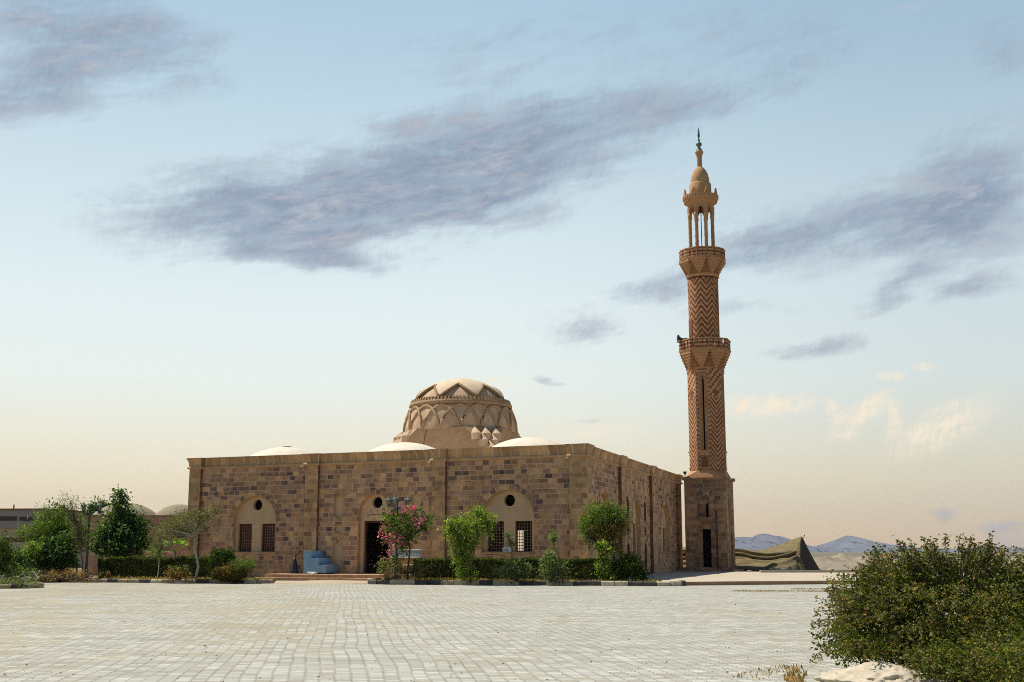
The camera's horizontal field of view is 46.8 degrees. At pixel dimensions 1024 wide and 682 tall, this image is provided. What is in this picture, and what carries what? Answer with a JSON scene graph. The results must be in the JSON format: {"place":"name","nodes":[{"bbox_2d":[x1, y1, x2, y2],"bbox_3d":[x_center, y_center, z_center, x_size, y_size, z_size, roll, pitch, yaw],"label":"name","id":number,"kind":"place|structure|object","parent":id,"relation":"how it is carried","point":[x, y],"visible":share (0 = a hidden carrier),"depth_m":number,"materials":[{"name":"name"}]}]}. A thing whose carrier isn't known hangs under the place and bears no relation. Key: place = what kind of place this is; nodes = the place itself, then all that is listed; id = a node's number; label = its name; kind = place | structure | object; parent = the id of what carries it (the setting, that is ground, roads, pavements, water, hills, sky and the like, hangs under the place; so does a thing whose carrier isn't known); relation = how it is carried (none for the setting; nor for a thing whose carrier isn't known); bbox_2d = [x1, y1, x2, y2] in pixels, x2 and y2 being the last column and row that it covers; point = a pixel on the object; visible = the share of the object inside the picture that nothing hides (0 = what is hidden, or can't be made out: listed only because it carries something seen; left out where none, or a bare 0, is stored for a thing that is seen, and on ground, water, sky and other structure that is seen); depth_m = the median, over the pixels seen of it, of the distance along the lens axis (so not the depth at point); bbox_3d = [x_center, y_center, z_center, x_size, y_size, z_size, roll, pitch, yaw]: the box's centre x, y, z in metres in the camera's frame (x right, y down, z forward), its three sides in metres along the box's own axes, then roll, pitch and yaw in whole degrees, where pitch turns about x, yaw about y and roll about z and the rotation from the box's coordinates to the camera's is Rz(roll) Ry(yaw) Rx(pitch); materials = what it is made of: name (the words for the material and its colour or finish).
{"place":"outdoors","nodes":[
{"label":"outdoors","id":0,"kind":"place"},
{"bbox_2d":[0,505,85,566],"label":"flat roofed building","id":1,"kind":"structure","parent":0,"point":[10,519],"depth_m":117.13,"materials":[{"name":"brown stone"}]},
{"bbox_2d":[0,516,16,520],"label":"window","id":2,"kind":"structure","parent":1,"relation":"in","point":[2,518],"depth_m":117.37,"materials":[{"name":"black glass"}]},
{"bbox_2d":[4,537,24,541],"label":"window","id":3,"kind":"structure","parent":1,"relation":"in","point":[8,539],"depth_m":117.20,"materials":[{"name":"black glass"}]},
{"bbox_2d":[20,517,37,520],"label":"window","id":4,"kind":"structure","parent":1,"relation":"in","point":[23,518],"depth_m":117.20,"materials":[{"name":"black glass"}]},
{"bbox_2d":[273,580,366,583],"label":"sand bank","id":5,"kind":"structure","parent":0,"point":[324,582],"depth_m":61.52,"materials":[{"name":"beige sand"}]},
{"bbox_2d":[0,582,1021,681],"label":"forecourt paving","id":6,"kind":"structure","parent":0,"point":[755,629],"depth_m":23.52,"materials":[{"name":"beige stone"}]},
{"bbox_2d":[0,530,19,580],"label":"round bush","id":7,"kind":"object","parent":6,"relation":"on","point":[5,552],"visible":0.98,"depth_m":59.41,"materials":[{"name":"green plant"}]},
{"bbox_2d":[3,540,37,580],"bbox_3d":[-25.926,11.738,61.972,2.160,2.651,1.774,8,-13,-38],"label":"leafy shrub","id":8,"kind":"object","parent":6,"relation":"on","point":[19,557],"visible":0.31,"depth_m":61.79,"materials":[{"name":"green plant"}]},
{"bbox_2d":[0,582,43,588],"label":"kerb","id":9,"kind":"structure","parent":6,"relation":"on","point":[4,586],"depth_m":52.25,"materials":[{"name":"grey concrete"}]},
{"bbox_2d":[0,560,54,581],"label":"cut branches","id":10,"kind":"object","parent":6,"relation":"on","point":[21,575],"visible":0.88,"depth_m":58.93,"materials":[{"name":"green plant"}]},
{"bbox_2d":[28,567,65,579],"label":"cut branches","id":11,"kind":"object","parent":6,"relation":"on","point":[39,571],"visible":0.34,"depth_m":62.54,"materials":[{"name":"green plant"}]},
{"bbox_2d":[0,578,273,583],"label":"kerb","id":12,"kind":"structure","parent":6,"relation":"on","point":[245,581],"depth_m":61.46,"materials":[{"name":"grey concrete"}]},
{"bbox_2d":[152,540,165,580],"bbox_3d":[-18.374,11.367,61.367,0.784,2.104,0.743,5,-11,-25],"label":"sapling","id":13,"kind":"object","parent":6,"relation":"on","point":[159,555],"visible":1,"depth_m":61.37,"materials":[{"name":"green plant"}]},
{"bbox_2d":[163,562,193,583],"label":"dry shrub","id":14,"kind":"object","parent":6,"relation":"on","point":[173,572],"visible":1,"depth_m":60.47,"materials":[{"name":"brown plant"}]},
{"bbox_2d":[210,556,258,583],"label":"topiary bush","id":15,"kind":"object","parent":6,"relation":"on","point":[232,572],"visible":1,"depth_m":60.09,"materials":[{"name":"green plant"}]},
{"bbox_2d":[367,578,685,585],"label":"kerb","id":16,"kind":"structure","parent":6,"relation":"on","point":[536,582],"depth_m":57.15,"materials":[{"name":"grey concrete"}]},
{"bbox_2d":[733,664,806,681],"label":"dry tufts","id":17,"kind":"object","parent":6,"relation":"on","point":[790,677],"visible":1,"depth_m":15.47,"materials":[{"name":"beige plant"}]},
{"bbox_2d":[731,588,858,591],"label":"straw litter","id":18,"kind":"object","parent":6,"relation":"on","point":[783,590],"visible":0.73,"depth_m":48.29,"materials":[{"name":"beige plant"}]},
{"bbox_2d":[814,660,955,681],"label":"limestone rock","id":19,"kind":"object","parent":6,"relation":"on","point":[880,671],"visible":0.79,"depth_m":14.29,"materials":[{"name":"beige stone"}]},
{"bbox_2d":[809,530,1023,681],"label":"bush","id":20,"kind":"object","parent":6,"relation":"on","point":[981,639],"visible":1,"depth_m":15.31,"materials":[{"name":"green plant"}]},
{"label":"planting bed","id":21,"kind":"structure","parent":6,"relation":"on","visible":0},
{"bbox_2d":[0,572,44,588],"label":"shrub","id":22,"kind":"object","parent":21,"relation":"on","point":[11,582],"visible":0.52,"depth_m":52.50,"materials":[{"name":"green plant"}]},
{"bbox_2d":[0,0,1023,550],"label":"sky","id":23,"kind":"structure","parent":0,"point":[229,228],"materials":[{"name":"blue"}]},
{"bbox_2d":[35,552,1023,585],"bbox_3d":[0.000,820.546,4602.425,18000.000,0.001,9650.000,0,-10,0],"label":"ground","id":24,"kind":"structure","parent":0,"point":[830,554],"depth_m":684.02,"materials":[{"name":"beige sand"}]},
{"bbox_2d":[28,497,73,527],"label":"dark tree","id":25,"kind":"object","parent":24,"relation":"on","point":[52,513],"visible":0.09,"depth_m":79.05,"materials":[{"name":"green plant"}]},
{"bbox_2d":[77,496,110,520],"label":"dark tree","id":26,"kind":"object","parent":24,"relation":"on","point":[93,508],"visible":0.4,"depth_m":102.79,"materials":[{"name":"green plant"}]},
{"bbox_2d":[83,503,187,574],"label":"domed annex","id":27,"kind":"object","parent":24,"relation":"on","point":[162,514],"visible":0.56,"depth_m":84.65,"materials":[{"name":"stone"}]},
{"bbox_2d":[3,574,275,580],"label":"planting bed","id":28,"kind":"object","parent":24,"relation":"on","point":[118,576],"visible":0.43,"depth_m":65.02,"materials":[{"name":"soil"}]},
{"bbox_2d":[20,536,42,575],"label":"leafy shrub","id":29,"kind":"object","parent":28,"relation":"on","point":[31,551],"visible":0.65,"depth_m":63.09,"materials":[{"name":"green plant"}]},
{"bbox_2d":[1,498,97,571],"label":"feathery tree","id":30,"kind":"object","parent":28,"relation":"on","point":[57,521],"visible":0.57,"depth_m":65.94,"materials":[{"name":"green plant"}]},
{"bbox_2d":[31,529,83,580],"bbox_3d":[-24.896,11.852,64.295,3.475,3.610,2.965,0,-10,0],"label":"leafy shrub","id":31,"kind":"object","parent":28,"relation":"on","point":[56,554],"visible":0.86,"depth_m":63.94,"materials":[{"name":"green plant"}]},
{"bbox_2d":[27,567,110,580],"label":"cut branches","id":32,"kind":"object","parent":28,"relation":"on","point":[74,575],"visible":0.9,"depth_m":62.06,"materials":[{"name":"brown plant"}]},
{"bbox_2d":[51,490,97,572],"bbox_3d":[-23.789,10.484,64.225,2.791,4.845,1.897,0,-10,0],"label":"wispy tree","id":33,"kind":"object","parent":28,"relation":"on","point":[76,523],"visible":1,"depth_m":64.17,"materials":[{"name":"green plant"}]},
{"bbox_2d":[80,501,103,577],"bbox_3d":[-23.097,10.884,64.779,1.290,4.225,0.688,2,-10,-10],"label":"lamp post","id":34,"kind":"object","parent":28,"relation":"on","point":[99,506],"visible":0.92,"depth_m":64.79,"materials":[{"name":"green metal"}]},
{"bbox_2d":[89,484,161,576],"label":"ficus tree","id":35,"kind":"object","parent":28,"relation":"on","point":[123,532],"visible":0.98,"depth_m":67.26,"materials":[{"name":"green plant"}]},
{"bbox_2d":[145,548,162,577],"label":"fan palm","id":36,"kind":"object","parent":28,"relation":"on","point":[150,554],"visible":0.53,"depth_m":65.75,"materials":[{"name":"green plant"}]},
{"bbox_2d":[97,555,223,578],"bbox_3d":[-19.344,12.485,65.003,7.669,1.520,1.509,-4,-11,21],"label":"hedge","id":37,"kind":"object","parent":28,"relation":"on","point":[110,565],"visible":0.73,"depth_m":64.69,"materials":[{"name":"green plant"}]},
{"bbox_2d":[161,538,187,556],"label":"fan palm","id":38,"kind":"object","parent":28,"relation":"on","point":[179,541],"visible":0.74,"depth_m":65.46,"materials":[{"name":"green plant"}]},
{"bbox_2d":[145,500,227,578],"bbox_3d":[-17.026,10.403,61.720,4.283,4.154,2.202,-2,-10,11],"label":"thorn tree","id":39,"kind":"object","parent":28,"relation":"on","point":[189,532],"visible":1,"depth_m":61.71,"materials":[{"name":"green plant"}]},
{"bbox_2d":[206,546,237,578],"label":"topiary bush","id":40,"kind":"object","parent":28,"relation":"on","point":[220,555],"visible":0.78,"depth_m":60.97,"materials":[{"name":"green plant"}]},
{"bbox_2d":[255,573,411,580],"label":"entrance steps","id":41,"kind":"structure","parent":24,"relation":"on","point":[307,577],"depth_m":66.47,"materials":[{"name":"stone"}]},
{"bbox_2d":[290,550,300,572],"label":"metal stand","id":42,"kind":"object","parent":41,"relation":"on","point":[294,568],"visible":1,"depth_m":69.36,"materials":[{"name":"grey metal"}]},
{"bbox_2d":[303,551,337,573],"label":"step block","id":43,"kind":"object","parent":41,"relation":"on","point":[315,561],"depth_m":68.23,"materials":[{"name":"blue paint"}]},
{"bbox_2d":[12,576,662,582],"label":"grass","id":44,"kind":"structure","parent":24,"relation":"on","point":[382,578],"depth_m":59.04,"materials":[{"name":"green plant"}]},
{"bbox_2d":[186,378,682,578],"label":"mosque","id":45,"kind":"structure","parent":24,"relation":"on","point":[457,446],"depth_m":70.19,"materials":[{"name":"beige stone"}]},
{"bbox_2d":[239,524,251,551],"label":"window","id":46,"kind":"structure","parent":45,"relation":"in","point":[245,542],"depth_m":72.28,"materials":[{"name":"brown wood"}]},
{"bbox_2d":[262,524,275,551],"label":"window","id":47,"kind":"structure","parent":45,"relation":"in","point":[268,545],"depth_m":71.64,"materials":[{"name":"brown wood"}]},
{"bbox_2d":[367,531,370,551],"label":"window","id":48,"kind":"structure","parent":45,"relation":"in","point":[368,532],"depth_m":96.30,"materials":[{"name":"brown wood"}]},
{"bbox_2d":[364,521,388,572],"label":"door","id":49,"kind":"structure","parent":45,"relation":"in","point":[365,560],"depth_m":68.80,"materials":[{"name":"brown wood"}]},
{"bbox_2d":[488,521,503,551],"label":"window","id":50,"kind":"structure","parent":45,"relation":"in","point":[499,524],"depth_m":65.77,"materials":[{"name":"brown wood"}]},
{"bbox_2d":[503,547,510,551],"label":"board","id":51,"kind":"object","parent":45,"relation":"on","point":[506,549],"visible":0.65,"depth_m":65.01,"materials":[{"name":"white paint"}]},
{"bbox_2d":[518,529,528,550],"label":"window","id":52,"kind":"structure","parent":45,"relation":"in","point":[525,532],"depth_m":94.10,"materials":[{"name":"brown wood"}]},
{"bbox_2d":[516,521,531,551],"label":"window","id":53,"kind":"structure","parent":45,"relation":"in","point":[517,533],"depth_m":65.16,"materials":[{"name":"brown wood"}]},
{"bbox_2d":[683,535,819,570],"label":"tent","id":54,"kind":"object","parent":24,"relation":"on","point":[795,554],"visible":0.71,"depth_m":91.23,"materials":[{"name":"fabric"}]},
{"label":"planting bed","id":55,"kind":"structure","parent":24,"relation":"on","visible":0},
{"bbox_2d":[385,496,410,573],"bbox_3d":[-5.793,9.909,59.673,1.342,4.257,1.264,0,-10,0],"label":"lamp post","id":56,"kind":"object","parent":55,"relation":"on","point":[395,500],"visible":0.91,"depth_m":59.97,"materials":[{"name":"green metal"}]},
{"bbox_2d":[372,554,431,583],"bbox_3d":[-5.463,11.431,58.933,3.010,1.856,1.919,0,-10,0],"label":"flowering shrub","id":57,"kind":"object","parent":55,"relation":"on","point":[416,569],"visible":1,"depth_m":58.83,"materials":[{"name":"green plant"}]},
{"bbox_2d":[386,549,420,575],"bbox_3d":[-5.656,11.579,61.336,2.046,1.550,0.545,-7,-12,35],"label":"sign","id":58,"kind":"object","parent":55,"relation":"on","point":[415,553],"visible":0.29,"depth_m":61.37,"materials":[{"name":"white paint"}]},
{"bbox_2d":[373,501,438,579],"bbox_3d":[-5.328,10.057,59.530,3.319,4.039,2.131,0,-10,0],"label":"bougainvillea","id":59,"kind":"object","parent":55,"relation":"on","point":[405,536],"visible":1,"depth_m":59.53,"materials":[{"name":"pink plant"}]},
{"bbox_2d":[436,498,498,583],"bbox_3d":[-2.136,9.786,58.142,3.184,4.281,2.304,0,-10,0],"label":"oleander tree","id":60,"kind":"object","parent":55,"relation":"on","point":[482,523],"visible":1,"depth_m":57.90,"materials":[{"name":"green plant"}]},
{"bbox_2d":[500,528,515,582],"bbox_3d":[-0.153,10.415,57.510,0.837,2.622,0.774,0,-10,0],"label":"sapling","id":61,"kind":"object","parent":55,"relation":"on","point":[512,543],"visible":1,"depth_m":57.63,"materials":[{"name":"green plant"}]},
{"bbox_2d":[413,556,603,580],"bbox_3d":[-0.139,11.494,59.510,10.236,1.419,1.421,-4,-11,19],"label":"hedge","id":62,"kind":"object","parent":55,"relation":"on","point":[485,569],"visible":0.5,"depth_m":59.21,"materials":[{"name":"green plant"}]},
{"bbox_2d":[489,557,536,584],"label":"oleander shrub","id":63,"kind":"object","parent":55,"relation":"on","point":[522,568],"visible":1,"depth_m":57.10,"materials":[{"name":"green plant"}]},
{"bbox_2d":[547,527,563,582],"bbox_3d":[2.028,10.282,56.924,0.736,2.683,0.720,10,-14,-43],"label":"sapling","id":64,"kind":"object","parent":55,"relation":"on","point":[554,539],"visible":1,"depth_m":57.04,"materials":[{"name":"green plant"}]},
{"bbox_2d":[536,543,576,583],"bbox_3d":[2.089,10.698,56.856,1.835,2.025,1.795,-8,-13,39],"label":"oleander shrub","id":65,"kind":"object","parent":55,"relation":"on","point":[551,568],"visible":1,"depth_m":56.71,"materials":[{"name":"green plant"}]},
{"bbox_2d":[590,538,619,580],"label":"ivy bush","id":66,"kind":"object","parent":55,"relation":"on","point":[602,547],"visible":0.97,"depth_m":57.19,"materials":[{"name":"green plant"}]},
{"bbox_2d":[572,493,638,562],"bbox_3d":[4.619,9.710,58.435,3.414,4.341,2.358,0,-10,0],"label":"round tree","id":67,"kind":"object","parent":55,"relation":"on","point":[612,525],"visible":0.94,"depth_m":58.36,"materials":[{"name":"green plant"}]},
{"bbox_2d":[604,548,653,580],"bbox_3d":[5.644,10.973,57.515,2.436,1.859,2.149,0,-10,0],"label":"round bush","id":68,"kind":"object","parent":55,"relation":"on","point":[630,565],"visible":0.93,"depth_m":57.32,"materials":[{"name":"green plant"}]},
{"bbox_2d":[735,534,861,551],"bbox_3d":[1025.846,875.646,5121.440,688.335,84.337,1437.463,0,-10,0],"label":"mountain","id":69,"kind":"structure","parent":0,"point":[760,541],"depth_m":4772.09,"materials":[{"name":"stone"}]},
{"bbox_2d":[592,570,1021,584],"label":"plaza","id":70,"kind":"structure","parent":0,"point":[749,577],"depth_m":66.61,"materials":[{"name":"stone"}]},
{"bbox_2d":[678,127,746,571],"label":"minaret","id":71,"kind":"object","parent":70,"relation":"on","point":[705,352],"visible":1,"depth_m":90.22,"materials":[{"name":"brick"}]},
{"bbox_2d":[677,334,686,342],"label":"loudspeaker","id":72,"kind":"object","parent":71,"relation":"attached to","point":[679,338],"visible":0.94,"depth_m":91.68,"materials":[{"name":"metal"}]},
{"bbox_2d":[703,529,711,566],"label":"door","id":73,"kind":"structure","parent":71,"relation":"in","point":[706,532],"depth_m":88.21,"materials":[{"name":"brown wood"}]},
{"bbox_2d":[759,570,1023,572],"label":"plaza kerb","id":74,"kind":"structure","parent":70,"relation":"on","point":[789,571],"depth_m":82.55,"materials":[{"name":"stone"}]},
{"bbox_2d":[814,535,957,551],"bbox_3d":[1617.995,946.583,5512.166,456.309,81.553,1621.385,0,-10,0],"label":"mountain","id":75,"kind":"structure","parent":0,"point":[847,542],"depth_m":5227.52,"materials":[{"name":"stone"}]},
{"bbox_2d":[813,553,1023,569],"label":"rubble ground","id":76,"kind":"structure","parent":0,"point":[839,561],"depth_m":114.40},
{"bbox_2d":[937,546,1023,551],"bbox_3d":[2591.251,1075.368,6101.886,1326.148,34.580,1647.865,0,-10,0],"label":"mountain","id":77,"kind":"structure","parent":0,"point":[1009,549],"depth_m":5803.12,"materials":[{"name":"stone"}]}
]}

